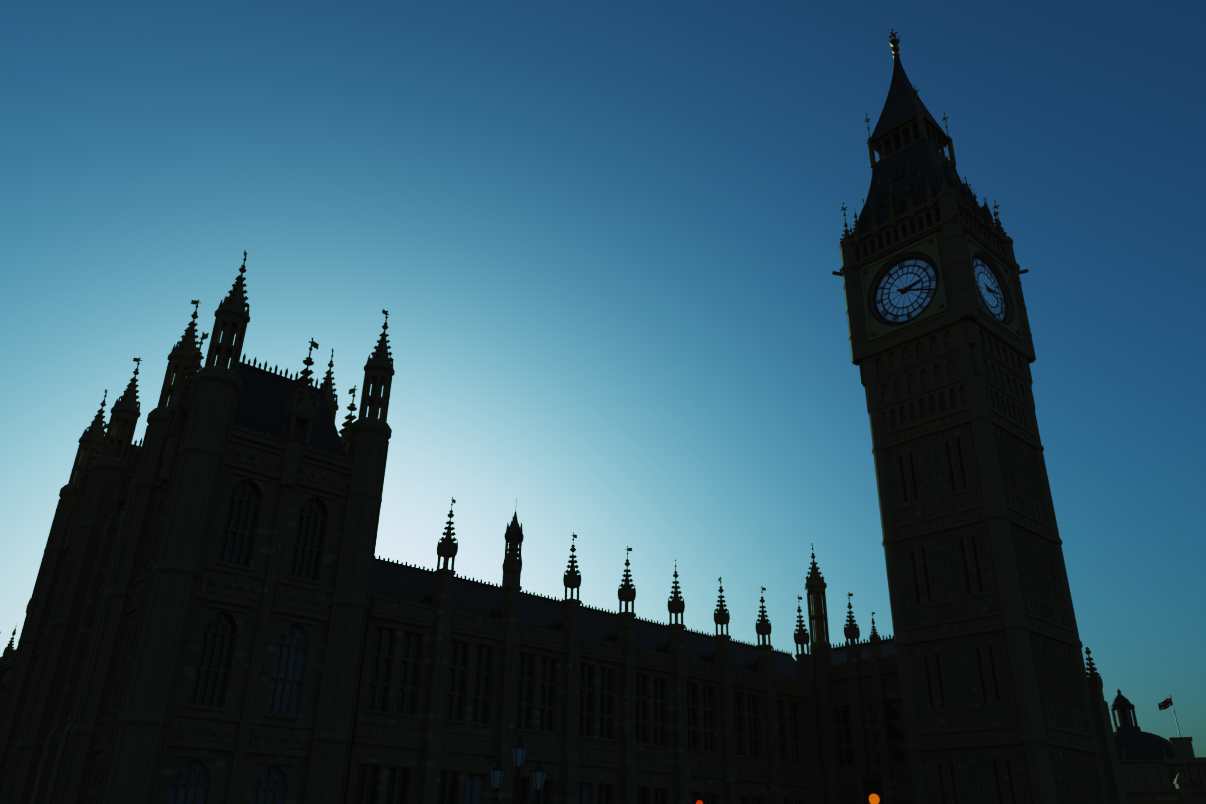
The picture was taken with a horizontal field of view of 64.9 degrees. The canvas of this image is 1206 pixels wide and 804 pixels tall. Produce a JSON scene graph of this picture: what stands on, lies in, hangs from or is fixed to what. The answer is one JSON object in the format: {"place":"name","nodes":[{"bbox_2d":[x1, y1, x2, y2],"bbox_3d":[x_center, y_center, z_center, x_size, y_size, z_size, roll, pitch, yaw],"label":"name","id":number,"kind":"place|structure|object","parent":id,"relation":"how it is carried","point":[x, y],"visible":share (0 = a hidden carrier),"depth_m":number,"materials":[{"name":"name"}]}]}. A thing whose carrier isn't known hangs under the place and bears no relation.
{"place":"outdoors","nodes":[
{"label":"outdoors","id":0,"kind":"place"},
{"bbox_2d":[53,250,394,803],"bbox_3d":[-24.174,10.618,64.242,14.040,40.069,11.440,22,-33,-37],"label":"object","id":1,"kind":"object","parent":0,"point":[224,662],"depth_m":59.84,"materials":[{"name":"stone"}]},
{"bbox_2d":[502,498,523,585],"bbox_3d":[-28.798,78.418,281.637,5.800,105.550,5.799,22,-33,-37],"label":"turret","id":2,"kind":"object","parent":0,"point":[509,534],"depth_m":296.86,"materials":[{"name":"stone"}]},
{"bbox_2d":[343,497,824,803],"bbox_3d":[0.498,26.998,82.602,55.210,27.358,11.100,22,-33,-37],"label":"palace wing","id":3,"kind":"structure","parent":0,"point":[463,683],"depth_m":74.69,"materials":[{"name":"stone"}]},
{"bbox_2d":[0,0,1205,757],"label":"sky","id":4,"kind":"structure","parent":0,"point":[598,241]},
{"bbox_2d":[804,543,912,803],"bbox_3d":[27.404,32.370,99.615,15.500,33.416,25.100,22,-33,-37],"label":"building section","id":5,"kind":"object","parent":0,"point":[860,722],"depth_m":92.88,"materials":[{"name":"stone"}]},
{"bbox_2d":[1110,687,1174,787],"bbox_3d":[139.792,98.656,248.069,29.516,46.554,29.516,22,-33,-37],"label":"domed hall","id":6,"kind":"structure","parent":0,"point":[1142,756],"depth_m":240.76,"materials":[{"name":"black stone"}]},
{"bbox_2d":[1158,695,1205,788],"bbox_3d":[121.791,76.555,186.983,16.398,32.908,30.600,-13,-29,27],"label":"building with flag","id":7,"kind":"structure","parent":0,"point":[1187,764],"depth_m":179.49,"materials":[{"name":"stone"}]},
{"label":"ground","id":8,"kind":"structure","parent":0,"visible":0},
{"bbox_2d":[0,446,138,803],"bbox_3d":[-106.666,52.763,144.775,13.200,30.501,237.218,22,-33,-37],"label":"palace river front","id":9,"kind":"structure","parent":8,"relation":"on","point":[53,755],"depth_m":66.52,"materials":[{"name":"stone"}]},
{"bbox_2d":[0,357,141,803],"bbox_3d":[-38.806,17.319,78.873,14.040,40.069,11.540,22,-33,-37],"label":"tower","id":10,"kind":"structure","parent":8,"relation":"on","point":[34,686],"depth_m":74.44,"materials":[{"name":"stone"}]},
{"bbox_2d":[860,774,885,803],"bbox_3d":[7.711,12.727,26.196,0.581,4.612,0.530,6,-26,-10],"label":"traffic light","id":11,"kind":"object","parent":8,"relation":"on","point":[872,786],"visible":1,"depth_m":27.05,"materials":[{"name":"black metal"}]},
{"bbox_2d":[832,29,1127,803],"bbox_3d":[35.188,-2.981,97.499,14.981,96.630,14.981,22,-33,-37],"label":"clock tower","id":12,"kind":"structure","parent":8,"relation":"on","point":[1003,701],"depth_m":87.31,"materials":[{"name":"stone"}]},
{"bbox_2d":[1125,772,1205,803],"bbox_3d":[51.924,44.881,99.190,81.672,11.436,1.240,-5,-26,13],"label":"building","id":13,"kind":"structure","parent":8,"relation":"on","point":[1182,793],"depth_m":98.69,"materials":[{"name":"stone"}]},
{"label":"green speakers","id":14,"kind":"object","parent":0,"visible":0},
{"bbox_2d":[489,734,546,803],"bbox_3d":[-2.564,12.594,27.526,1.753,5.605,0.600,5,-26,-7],"label":"street lamp","id":15,"kind":"object","parent":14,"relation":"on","point":[519,749],"visible":1,"depth_m":28.16,"materials":[{"name":"black metal"}]},
{"bbox_2d":[692,796,706,803],"bbox_3d":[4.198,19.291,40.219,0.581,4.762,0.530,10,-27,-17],"label":"traffic light","id":16,"kind":"object","parent":14,"relation":"on","point":[699,799],"visible":1,"depth_m":41.24,"materials":[{"name":"black metal"}]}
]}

